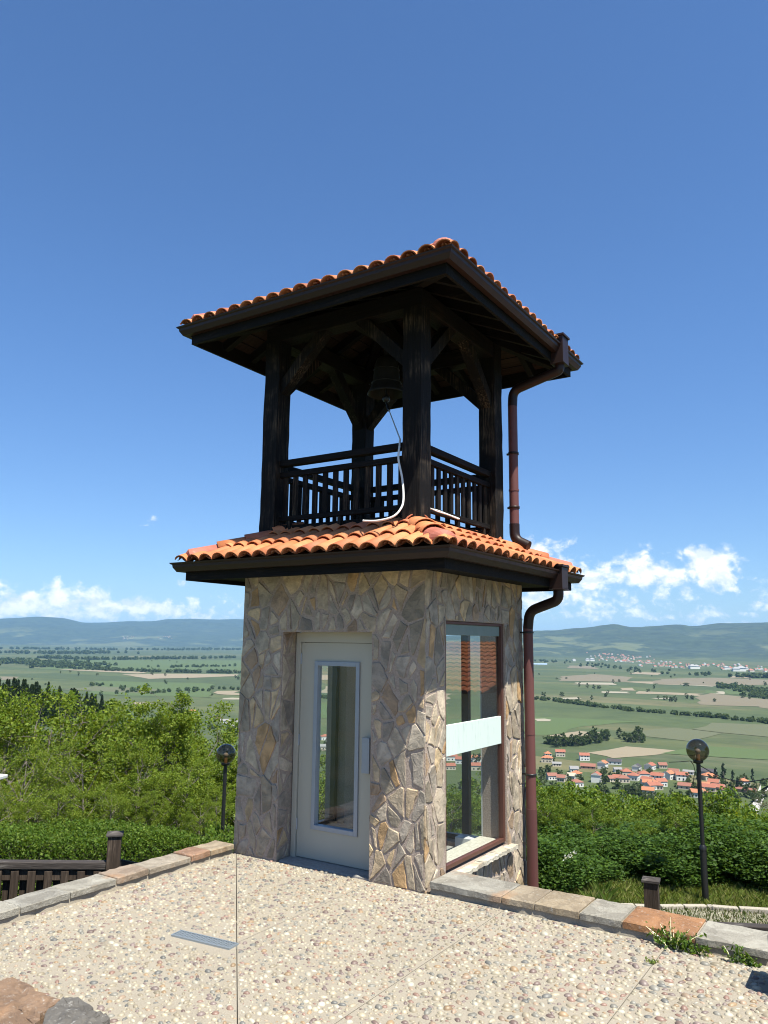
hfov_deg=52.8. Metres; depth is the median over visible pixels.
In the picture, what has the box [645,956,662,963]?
weed
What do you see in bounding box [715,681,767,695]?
tree line
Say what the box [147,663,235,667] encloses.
tree line
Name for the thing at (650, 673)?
field
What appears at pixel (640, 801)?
leafy tree
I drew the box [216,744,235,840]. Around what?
street lamp
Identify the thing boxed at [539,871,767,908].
grass
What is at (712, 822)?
leafy bush
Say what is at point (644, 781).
house
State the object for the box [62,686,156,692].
field
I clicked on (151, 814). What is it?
leafy tree
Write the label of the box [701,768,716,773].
house
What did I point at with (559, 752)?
house
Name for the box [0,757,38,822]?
leafy tree
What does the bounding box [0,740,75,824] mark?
leafy tree
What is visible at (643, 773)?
house
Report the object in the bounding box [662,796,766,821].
leafy tree
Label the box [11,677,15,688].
pine tree
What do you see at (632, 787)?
valley tree
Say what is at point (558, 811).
leafy tree
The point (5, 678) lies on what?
field
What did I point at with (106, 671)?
field
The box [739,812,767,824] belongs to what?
leafy tree
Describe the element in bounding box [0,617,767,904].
terrain
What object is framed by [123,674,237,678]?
field
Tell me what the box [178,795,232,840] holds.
leafy tree
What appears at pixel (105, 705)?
leafy tree
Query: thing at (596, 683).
field
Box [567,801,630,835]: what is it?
leafy tree
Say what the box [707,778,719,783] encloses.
house
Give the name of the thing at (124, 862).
wooden fence
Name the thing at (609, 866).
leafy bush
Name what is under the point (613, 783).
valley tree
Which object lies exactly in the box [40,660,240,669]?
field
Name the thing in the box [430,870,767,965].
wall
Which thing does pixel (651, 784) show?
house
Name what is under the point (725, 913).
gravel
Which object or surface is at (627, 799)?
leafy tree
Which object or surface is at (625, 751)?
field
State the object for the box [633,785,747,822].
leafy tree
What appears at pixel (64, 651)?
tree line
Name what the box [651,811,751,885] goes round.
leafy bush
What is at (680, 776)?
house
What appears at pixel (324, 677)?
field
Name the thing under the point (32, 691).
pine tree
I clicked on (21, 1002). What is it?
stone block
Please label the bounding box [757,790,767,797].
valley tree
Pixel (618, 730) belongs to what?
valley tree
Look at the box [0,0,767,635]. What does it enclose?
sky
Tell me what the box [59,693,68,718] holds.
pine tree
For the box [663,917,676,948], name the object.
weed
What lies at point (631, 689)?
field
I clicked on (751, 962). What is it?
weed
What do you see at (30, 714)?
leafy tree
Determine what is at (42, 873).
wooden fence
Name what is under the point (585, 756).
house
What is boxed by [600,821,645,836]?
leafy bush
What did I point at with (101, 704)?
pine tree
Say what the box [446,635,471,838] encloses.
window
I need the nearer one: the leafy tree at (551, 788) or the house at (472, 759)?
the leafy tree at (551, 788)
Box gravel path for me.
[663,910,767,923]
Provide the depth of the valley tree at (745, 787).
605.86 m
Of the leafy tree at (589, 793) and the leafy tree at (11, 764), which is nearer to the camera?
the leafy tree at (11, 764)
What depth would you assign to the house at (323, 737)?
924.45 m
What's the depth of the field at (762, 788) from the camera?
640.48 m
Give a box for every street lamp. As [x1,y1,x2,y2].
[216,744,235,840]
[686,739,708,900]
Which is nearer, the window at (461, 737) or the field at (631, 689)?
the window at (461, 737)
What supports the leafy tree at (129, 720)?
on the terrain at (731, 644)
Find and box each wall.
[0,840,233,925]
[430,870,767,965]
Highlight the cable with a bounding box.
[669,761,767,784]
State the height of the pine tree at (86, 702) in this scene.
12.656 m
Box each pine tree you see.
[3,679,11,699]
[9,684,17,706]
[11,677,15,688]
[15,679,21,705]
[18,681,25,698]
[25,685,36,716]
[34,681,39,704]
[37,693,48,723]
[40,716,51,729]
[45,688,50,715]
[47,691,54,717]
[52,688,62,714]
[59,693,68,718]
[69,690,81,720]
[82,693,88,714]
[89,693,95,713]
[97,695,103,711]
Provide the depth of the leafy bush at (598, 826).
16.81 m
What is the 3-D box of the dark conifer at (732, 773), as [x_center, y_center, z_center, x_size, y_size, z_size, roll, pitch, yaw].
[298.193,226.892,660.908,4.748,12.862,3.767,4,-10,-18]
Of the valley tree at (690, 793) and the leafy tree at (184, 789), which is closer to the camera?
the leafy tree at (184, 789)
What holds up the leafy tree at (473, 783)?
on the terrain at (731, 644)
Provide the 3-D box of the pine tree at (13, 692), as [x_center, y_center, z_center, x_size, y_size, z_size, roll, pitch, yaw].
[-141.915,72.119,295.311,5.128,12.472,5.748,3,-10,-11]
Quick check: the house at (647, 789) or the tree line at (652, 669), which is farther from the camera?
the tree line at (652, 669)
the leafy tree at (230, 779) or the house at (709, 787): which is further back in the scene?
the house at (709, 787)
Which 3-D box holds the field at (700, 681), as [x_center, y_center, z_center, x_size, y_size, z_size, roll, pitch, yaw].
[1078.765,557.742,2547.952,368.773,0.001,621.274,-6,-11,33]
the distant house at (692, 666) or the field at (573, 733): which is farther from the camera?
the distant house at (692, 666)
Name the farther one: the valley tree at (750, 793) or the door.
the valley tree at (750, 793)
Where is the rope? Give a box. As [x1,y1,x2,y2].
[362,402,459,521]
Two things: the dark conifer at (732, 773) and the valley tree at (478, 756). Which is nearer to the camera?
the dark conifer at (732, 773)
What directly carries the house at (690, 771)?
on the terrain at (731, 644)
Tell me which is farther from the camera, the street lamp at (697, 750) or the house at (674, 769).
the house at (674, 769)
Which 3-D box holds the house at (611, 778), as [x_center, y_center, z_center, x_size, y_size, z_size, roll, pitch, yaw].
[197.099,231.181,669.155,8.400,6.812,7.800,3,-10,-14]
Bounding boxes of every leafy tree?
[0,684,140,824]
[0,686,89,824]
[0,690,88,823]
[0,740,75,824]
[0,748,33,807]
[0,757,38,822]
[0,792,29,828]
[1,705,201,832]
[7,690,129,824]
[9,735,128,833]
[12,688,140,823]
[21,782,92,829]
[28,703,204,835]
[80,783,144,823]
[87,742,186,826]
[93,695,237,834]
[97,683,216,829]
[124,711,238,837]
[130,786,173,827]
[145,753,228,833]
[162,738,237,835]
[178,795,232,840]
[197,782,234,827]
[199,750,237,835]
[225,754,325,833]
[318,764,325,817]
[446,767,552,831]
[446,783,481,833]
[446,790,480,832]
[525,775,632,821]
[536,782,593,823]
[536,787,572,835]
[538,799,572,822]
[552,803,607,829]
[561,789,663,818]
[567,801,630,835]
[594,792,659,825]
[614,796,660,816]
[625,808,663,824]
[630,821,658,839]
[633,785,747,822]
[652,802,707,837]
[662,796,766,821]
[674,807,713,819]
[722,816,756,835]
[728,803,767,819]
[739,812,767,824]
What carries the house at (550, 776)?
on the terrain at (731, 644)
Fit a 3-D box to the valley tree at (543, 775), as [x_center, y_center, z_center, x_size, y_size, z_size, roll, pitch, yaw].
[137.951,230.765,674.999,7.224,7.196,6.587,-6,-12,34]
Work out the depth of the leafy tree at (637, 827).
15.95 m
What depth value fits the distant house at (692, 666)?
3881.19 m
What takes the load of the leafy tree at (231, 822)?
on the terrain at (731, 644)
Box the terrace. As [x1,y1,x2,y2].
[0,853,767,1023]
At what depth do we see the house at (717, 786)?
628.23 m
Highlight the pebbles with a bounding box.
[0,853,767,1023]
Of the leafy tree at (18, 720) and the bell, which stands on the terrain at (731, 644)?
the leafy tree at (18, 720)
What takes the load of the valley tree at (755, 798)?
on the terrain at (731, 644)
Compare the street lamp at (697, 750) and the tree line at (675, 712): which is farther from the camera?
the tree line at (675, 712)
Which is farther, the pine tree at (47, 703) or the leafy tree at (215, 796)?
the pine tree at (47, 703)
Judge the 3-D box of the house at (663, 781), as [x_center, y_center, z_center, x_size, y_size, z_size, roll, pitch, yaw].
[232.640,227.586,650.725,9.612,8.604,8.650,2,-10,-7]
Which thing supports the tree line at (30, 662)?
on the terrain at (731, 644)
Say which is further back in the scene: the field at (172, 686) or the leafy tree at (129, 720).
the field at (172, 686)
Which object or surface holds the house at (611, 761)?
on the terrain at (731, 644)
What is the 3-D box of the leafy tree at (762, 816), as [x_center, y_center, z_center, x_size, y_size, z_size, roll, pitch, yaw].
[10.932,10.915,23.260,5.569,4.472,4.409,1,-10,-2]
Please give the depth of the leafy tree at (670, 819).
15.78 m
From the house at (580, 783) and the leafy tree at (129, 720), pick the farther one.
the house at (580, 783)
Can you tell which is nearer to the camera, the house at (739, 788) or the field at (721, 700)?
the house at (739, 788)
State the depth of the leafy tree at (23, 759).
16.30 m
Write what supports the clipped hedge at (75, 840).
on the terrain at (731, 644)
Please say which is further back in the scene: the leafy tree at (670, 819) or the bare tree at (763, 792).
the bare tree at (763, 792)
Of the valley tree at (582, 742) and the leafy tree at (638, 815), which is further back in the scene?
the valley tree at (582, 742)
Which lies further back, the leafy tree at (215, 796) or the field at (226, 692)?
the field at (226, 692)
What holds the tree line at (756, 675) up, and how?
on the field
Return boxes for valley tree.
[472,753,480,761]
[538,772,545,778]
[542,735,551,743]
[544,764,550,771]
[551,734,560,746]
[562,736,568,746]
[568,734,575,745]
[573,737,580,745]
[578,737,585,745]
[586,732,594,743]
[592,731,600,742]
[599,785,610,794]
[603,729,610,740]
[611,780,620,788]
[616,727,622,737]
[623,732,632,741]
[626,785,635,793]
[628,733,637,742]
[632,782,641,790]
[633,726,642,733]
[635,731,645,742]
[686,789,693,797]
[734,792,742,800]
[741,784,749,796]
[747,789,754,798]
[751,794,760,801]
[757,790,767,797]
[760,780,767,785]
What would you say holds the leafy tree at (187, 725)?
on the terrain at (731, 644)
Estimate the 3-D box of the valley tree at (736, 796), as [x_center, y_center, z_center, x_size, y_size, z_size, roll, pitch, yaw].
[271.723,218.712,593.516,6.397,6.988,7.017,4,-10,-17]
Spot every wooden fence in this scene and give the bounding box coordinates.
[0,831,123,900]
[120,859,138,865]
[641,876,767,930]
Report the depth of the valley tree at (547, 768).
713.09 m
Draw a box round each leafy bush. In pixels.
[474,832,581,889]
[526,836,604,893]
[537,819,611,868]
[539,820,610,838]
[565,835,644,883]
[594,827,670,879]
[598,833,720,888]
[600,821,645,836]
[620,838,739,888]
[622,819,676,837]
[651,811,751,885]
[660,815,767,835]
[672,822,767,892]
[711,828,767,885]
[716,818,767,836]
[724,839,767,891]
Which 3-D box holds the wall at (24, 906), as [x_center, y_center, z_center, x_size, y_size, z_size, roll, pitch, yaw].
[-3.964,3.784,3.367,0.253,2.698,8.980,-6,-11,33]
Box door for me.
[290,632,371,869]
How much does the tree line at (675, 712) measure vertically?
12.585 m
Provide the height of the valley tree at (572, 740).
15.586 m
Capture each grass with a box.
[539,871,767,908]
[575,878,624,902]
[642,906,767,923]
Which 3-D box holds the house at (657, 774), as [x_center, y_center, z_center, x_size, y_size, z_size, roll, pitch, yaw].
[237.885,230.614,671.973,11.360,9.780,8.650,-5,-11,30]
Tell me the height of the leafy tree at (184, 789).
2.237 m
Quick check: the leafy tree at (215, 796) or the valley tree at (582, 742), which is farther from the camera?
the valley tree at (582, 742)
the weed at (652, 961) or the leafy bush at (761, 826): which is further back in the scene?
the leafy bush at (761, 826)
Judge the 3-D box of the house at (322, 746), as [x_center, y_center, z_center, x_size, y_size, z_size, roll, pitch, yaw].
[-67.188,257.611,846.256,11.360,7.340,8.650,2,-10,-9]
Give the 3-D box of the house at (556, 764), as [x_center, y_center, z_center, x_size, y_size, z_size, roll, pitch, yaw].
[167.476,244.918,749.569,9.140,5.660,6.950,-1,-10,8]
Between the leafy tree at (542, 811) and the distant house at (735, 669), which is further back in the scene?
the distant house at (735, 669)
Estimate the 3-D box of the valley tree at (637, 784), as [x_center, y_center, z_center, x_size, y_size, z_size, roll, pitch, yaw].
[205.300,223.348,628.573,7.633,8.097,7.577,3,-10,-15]
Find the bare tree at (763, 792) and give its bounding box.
[752,789,767,812]
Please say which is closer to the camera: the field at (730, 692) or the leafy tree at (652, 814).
the leafy tree at (652, 814)
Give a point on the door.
(310, 839)
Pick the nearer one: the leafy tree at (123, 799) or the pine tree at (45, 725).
the leafy tree at (123, 799)
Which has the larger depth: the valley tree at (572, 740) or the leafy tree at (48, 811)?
the valley tree at (572, 740)
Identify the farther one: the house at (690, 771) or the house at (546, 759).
the house at (546, 759)
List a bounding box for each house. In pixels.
[320,733,326,739]
[320,744,325,749]
[446,754,457,760]
[446,762,455,769]
[455,756,461,763]
[471,755,480,761]
[471,762,480,770]
[541,755,552,762]
[546,772,556,779]
[552,761,561,766]
[555,749,565,756]
[556,774,566,781]
[566,772,575,778]
[569,766,578,771]
[571,770,581,777]
[571,779,583,786]
[578,752,589,760]
[580,763,595,769]
[591,771,601,782]
[597,759,608,768]
[607,758,621,764]
[607,775,616,781]
[613,767,621,771]
[617,775,629,782]
[620,768,631,775]
[627,771,639,780]
[632,763,641,770]
[637,769,650,776]
[640,776,653,783]
[641,786,654,794]
[642,778,655,785]
[644,761,655,769]
[644,780,656,789]
[650,772,664,777]
[654,777,667,786]
[655,782,663,789]
[657,762,667,768]
[662,769,674,779]
[667,768,679,771]
[675,771,688,780]
[677,782,691,789]
[683,769,693,774]
[688,664,696,668]
[690,788,702,797]
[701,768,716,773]
[701,772,709,779]
[702,783,715,791]
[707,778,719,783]
[711,783,724,791]
[732,667,739,671]
[735,786,756,792]
[738,666,745,671]
[741,777,750,784]
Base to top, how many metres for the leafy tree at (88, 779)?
6.785 m
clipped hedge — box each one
[0,814,215,900]
[204,820,233,853]
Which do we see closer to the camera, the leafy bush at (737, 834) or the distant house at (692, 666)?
the leafy bush at (737, 834)
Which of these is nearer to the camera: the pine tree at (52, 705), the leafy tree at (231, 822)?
the leafy tree at (231, 822)
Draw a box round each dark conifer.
[720,763,727,782]
[730,770,734,782]
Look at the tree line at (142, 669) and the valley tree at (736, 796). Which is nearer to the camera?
the valley tree at (736, 796)
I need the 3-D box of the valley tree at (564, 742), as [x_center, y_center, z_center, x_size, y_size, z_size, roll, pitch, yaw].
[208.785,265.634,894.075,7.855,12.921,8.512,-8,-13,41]
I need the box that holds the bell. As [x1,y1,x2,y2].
[367,349,402,401]
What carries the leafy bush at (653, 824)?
on the terrain at (731, 644)
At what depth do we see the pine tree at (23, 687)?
311.98 m
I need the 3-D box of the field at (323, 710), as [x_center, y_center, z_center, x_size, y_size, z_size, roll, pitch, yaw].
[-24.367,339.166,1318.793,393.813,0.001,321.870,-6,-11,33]
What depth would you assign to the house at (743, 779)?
658.31 m
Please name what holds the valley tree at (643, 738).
on the terrain at (731, 644)
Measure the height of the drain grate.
0.058 m
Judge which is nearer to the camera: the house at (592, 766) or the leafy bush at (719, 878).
the leafy bush at (719, 878)
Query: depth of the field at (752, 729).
1099.63 m
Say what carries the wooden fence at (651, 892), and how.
on the gravel path
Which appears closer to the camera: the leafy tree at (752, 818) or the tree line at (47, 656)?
the leafy tree at (752, 818)
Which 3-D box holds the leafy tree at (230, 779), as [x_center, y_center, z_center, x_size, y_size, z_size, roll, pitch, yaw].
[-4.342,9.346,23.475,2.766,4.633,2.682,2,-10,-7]
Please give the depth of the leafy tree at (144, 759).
18.77 m
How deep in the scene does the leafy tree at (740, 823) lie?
15.49 m
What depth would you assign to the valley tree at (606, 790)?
609.23 m
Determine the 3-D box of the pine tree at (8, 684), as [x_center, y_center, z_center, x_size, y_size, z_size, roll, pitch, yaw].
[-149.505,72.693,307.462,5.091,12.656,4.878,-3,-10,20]
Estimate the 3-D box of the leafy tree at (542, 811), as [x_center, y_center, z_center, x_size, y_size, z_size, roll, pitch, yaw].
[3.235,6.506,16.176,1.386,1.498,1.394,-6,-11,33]
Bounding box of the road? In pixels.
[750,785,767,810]
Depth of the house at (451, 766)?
719.94 m
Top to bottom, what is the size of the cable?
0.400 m
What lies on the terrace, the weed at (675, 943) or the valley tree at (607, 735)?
the weed at (675, 943)
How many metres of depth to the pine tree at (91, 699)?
319.30 m
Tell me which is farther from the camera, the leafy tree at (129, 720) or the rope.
the leafy tree at (129, 720)
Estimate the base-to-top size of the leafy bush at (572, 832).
0.979 m
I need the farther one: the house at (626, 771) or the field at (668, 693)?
the field at (668, 693)
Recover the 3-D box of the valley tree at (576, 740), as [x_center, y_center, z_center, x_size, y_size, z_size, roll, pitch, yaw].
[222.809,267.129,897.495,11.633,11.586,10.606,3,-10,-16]
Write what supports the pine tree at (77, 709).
on the terrain at (731, 644)
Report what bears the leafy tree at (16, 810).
on the terrain at (731, 644)
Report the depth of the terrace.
4.82 m
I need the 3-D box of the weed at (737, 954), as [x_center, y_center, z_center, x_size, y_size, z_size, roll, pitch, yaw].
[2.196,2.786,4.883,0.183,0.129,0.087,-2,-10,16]
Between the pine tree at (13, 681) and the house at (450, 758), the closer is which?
the pine tree at (13, 681)
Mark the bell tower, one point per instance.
(370, 615)
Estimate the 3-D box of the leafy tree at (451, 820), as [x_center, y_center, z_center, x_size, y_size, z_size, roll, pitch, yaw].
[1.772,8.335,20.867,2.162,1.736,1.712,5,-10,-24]
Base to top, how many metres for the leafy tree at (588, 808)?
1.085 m
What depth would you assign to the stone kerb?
12.67 m
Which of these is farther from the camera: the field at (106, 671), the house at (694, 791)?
the field at (106, 671)
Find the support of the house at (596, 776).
on the terrain at (731, 644)
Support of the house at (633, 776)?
on the terrain at (731, 644)
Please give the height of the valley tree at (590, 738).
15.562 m
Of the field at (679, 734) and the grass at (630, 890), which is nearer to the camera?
the grass at (630, 890)
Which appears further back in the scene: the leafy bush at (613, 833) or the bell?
the leafy bush at (613, 833)
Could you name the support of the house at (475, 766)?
on the terrain at (731, 644)
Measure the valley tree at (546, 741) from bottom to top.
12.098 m
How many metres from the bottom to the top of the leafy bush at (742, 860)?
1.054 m
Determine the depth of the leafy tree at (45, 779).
17.74 m
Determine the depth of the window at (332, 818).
8.42 m
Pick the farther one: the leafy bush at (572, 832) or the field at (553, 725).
the field at (553, 725)
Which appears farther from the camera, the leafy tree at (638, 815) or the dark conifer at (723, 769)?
the dark conifer at (723, 769)
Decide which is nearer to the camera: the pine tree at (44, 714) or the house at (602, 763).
the pine tree at (44, 714)
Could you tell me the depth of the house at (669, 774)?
682.43 m
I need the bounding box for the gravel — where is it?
[672,909,767,920]
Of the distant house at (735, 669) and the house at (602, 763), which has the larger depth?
the distant house at (735, 669)
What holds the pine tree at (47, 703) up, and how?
on the terrain at (731, 644)
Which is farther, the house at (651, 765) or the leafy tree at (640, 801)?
the house at (651, 765)
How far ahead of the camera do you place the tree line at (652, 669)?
3640.47 m
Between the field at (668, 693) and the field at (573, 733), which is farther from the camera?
the field at (668, 693)
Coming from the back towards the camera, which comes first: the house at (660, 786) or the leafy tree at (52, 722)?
the house at (660, 786)
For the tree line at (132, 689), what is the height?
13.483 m
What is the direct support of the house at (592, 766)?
on the terrain at (731, 644)
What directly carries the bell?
hanging from the bell tower
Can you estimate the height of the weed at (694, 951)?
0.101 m
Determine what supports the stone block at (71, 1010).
on the terrace
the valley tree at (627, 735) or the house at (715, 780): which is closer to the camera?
the house at (715, 780)
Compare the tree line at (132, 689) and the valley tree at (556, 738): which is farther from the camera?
the tree line at (132, 689)
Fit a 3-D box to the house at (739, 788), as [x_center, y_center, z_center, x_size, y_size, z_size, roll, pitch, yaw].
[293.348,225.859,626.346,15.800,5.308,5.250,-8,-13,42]
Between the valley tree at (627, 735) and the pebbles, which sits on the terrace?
the pebbles
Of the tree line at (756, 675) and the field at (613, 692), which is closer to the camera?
the field at (613, 692)
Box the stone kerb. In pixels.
[621,903,767,913]
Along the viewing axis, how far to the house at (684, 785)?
635.85 m
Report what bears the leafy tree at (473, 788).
on the terrain at (731, 644)
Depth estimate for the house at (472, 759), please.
768.04 m
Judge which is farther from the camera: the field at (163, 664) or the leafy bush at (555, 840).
the field at (163, 664)
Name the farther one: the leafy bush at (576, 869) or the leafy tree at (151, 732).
the leafy tree at (151, 732)
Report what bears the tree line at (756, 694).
on the terrain at (731, 644)
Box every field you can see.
[0,676,17,679]
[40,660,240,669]
[60,669,145,672]
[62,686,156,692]
[88,681,214,696]
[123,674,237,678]
[214,691,238,694]
[321,686,450,703]
[321,703,450,721]
[322,675,327,679]
[446,717,635,734]
[550,731,599,736]
[559,674,631,681]
[568,666,598,668]
[575,682,616,684]
[588,746,674,757]
[601,691,627,692]
[620,688,635,690]
[630,672,660,674]
[631,681,654,683]
[636,691,699,695]
[638,728,720,740]
[653,678,767,685]
[664,746,767,759]
[694,723,767,736]
[695,693,767,707]
[724,690,744,693]
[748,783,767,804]
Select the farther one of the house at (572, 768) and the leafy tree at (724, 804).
the house at (572, 768)
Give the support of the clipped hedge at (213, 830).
on the terrain at (731, 644)
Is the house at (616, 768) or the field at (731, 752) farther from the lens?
the field at (731, 752)
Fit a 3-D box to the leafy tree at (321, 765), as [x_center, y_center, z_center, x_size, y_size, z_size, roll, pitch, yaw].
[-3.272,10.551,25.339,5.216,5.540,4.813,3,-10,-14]
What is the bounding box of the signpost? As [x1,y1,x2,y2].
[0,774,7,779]
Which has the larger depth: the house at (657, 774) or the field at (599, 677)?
the field at (599, 677)
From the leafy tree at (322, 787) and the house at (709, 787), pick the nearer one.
the leafy tree at (322, 787)
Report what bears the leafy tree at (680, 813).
on the terrain at (731, 644)
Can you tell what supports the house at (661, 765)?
on the terrain at (731, 644)
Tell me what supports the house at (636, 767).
on the terrain at (731, 644)
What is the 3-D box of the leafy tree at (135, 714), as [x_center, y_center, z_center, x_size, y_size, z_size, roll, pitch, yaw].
[-8.231,10.101,25.194,6.057,7.828,5.951,3,-10,-16]
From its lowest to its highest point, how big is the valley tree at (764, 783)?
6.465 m
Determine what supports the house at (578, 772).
on the terrain at (731, 644)
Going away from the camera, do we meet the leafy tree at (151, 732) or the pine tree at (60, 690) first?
the leafy tree at (151, 732)
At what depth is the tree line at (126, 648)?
8199.18 m
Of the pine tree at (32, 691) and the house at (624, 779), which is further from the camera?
the house at (624, 779)
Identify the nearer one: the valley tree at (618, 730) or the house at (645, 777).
the house at (645, 777)
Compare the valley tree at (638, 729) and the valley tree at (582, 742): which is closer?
the valley tree at (582, 742)
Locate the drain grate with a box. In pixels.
[171,930,238,950]
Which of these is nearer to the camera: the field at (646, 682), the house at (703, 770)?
the house at (703, 770)
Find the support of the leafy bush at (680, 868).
on the terrain at (731, 644)
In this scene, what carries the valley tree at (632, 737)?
on the terrain at (731, 644)
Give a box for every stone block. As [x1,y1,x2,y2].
[0,977,59,1023]
[43,996,109,1023]
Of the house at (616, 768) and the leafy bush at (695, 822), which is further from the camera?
the house at (616, 768)
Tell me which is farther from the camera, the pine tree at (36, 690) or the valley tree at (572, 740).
the valley tree at (572, 740)
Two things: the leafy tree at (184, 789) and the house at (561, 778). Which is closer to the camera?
the leafy tree at (184, 789)
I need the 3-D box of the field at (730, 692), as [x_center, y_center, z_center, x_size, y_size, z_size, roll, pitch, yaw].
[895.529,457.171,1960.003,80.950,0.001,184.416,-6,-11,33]
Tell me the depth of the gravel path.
12.39 m
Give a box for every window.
[318,666,339,824]
[445,621,517,873]
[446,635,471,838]
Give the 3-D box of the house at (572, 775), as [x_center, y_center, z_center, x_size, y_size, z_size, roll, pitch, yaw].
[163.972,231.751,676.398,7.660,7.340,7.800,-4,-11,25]
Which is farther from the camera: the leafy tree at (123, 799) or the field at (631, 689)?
the field at (631, 689)
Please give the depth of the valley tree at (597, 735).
922.41 m
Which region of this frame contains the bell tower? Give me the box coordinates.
[170,237,584,893]
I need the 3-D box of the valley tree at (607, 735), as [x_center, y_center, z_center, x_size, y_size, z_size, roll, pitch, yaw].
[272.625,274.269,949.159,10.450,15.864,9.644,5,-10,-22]
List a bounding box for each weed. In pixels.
[645,921,706,950]
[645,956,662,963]
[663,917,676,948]
[676,937,712,956]
[718,942,746,963]
[739,951,761,966]
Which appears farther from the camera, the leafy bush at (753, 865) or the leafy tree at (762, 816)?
the leafy tree at (762, 816)
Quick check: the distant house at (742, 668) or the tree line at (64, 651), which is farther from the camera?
the tree line at (64, 651)
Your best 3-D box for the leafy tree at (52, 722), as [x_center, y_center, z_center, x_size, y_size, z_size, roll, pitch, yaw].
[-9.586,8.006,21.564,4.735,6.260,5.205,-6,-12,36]
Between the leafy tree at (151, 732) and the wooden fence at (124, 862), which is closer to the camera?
the wooden fence at (124, 862)
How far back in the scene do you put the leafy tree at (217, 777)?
24.43 m
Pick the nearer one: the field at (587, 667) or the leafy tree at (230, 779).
the leafy tree at (230, 779)
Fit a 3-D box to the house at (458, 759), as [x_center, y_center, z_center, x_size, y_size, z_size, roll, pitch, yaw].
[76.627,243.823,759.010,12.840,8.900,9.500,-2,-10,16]
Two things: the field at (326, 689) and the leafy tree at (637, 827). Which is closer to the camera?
the leafy tree at (637, 827)
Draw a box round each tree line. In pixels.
[0,646,240,649]
[0,649,139,653]
[0,657,117,667]
[33,663,240,673]
[36,654,235,659]
[89,682,234,693]
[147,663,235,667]
[534,659,711,675]
[534,696,767,723]
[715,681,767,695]
[728,672,767,677]
[739,692,767,698]
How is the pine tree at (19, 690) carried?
on the terrain at (731, 644)

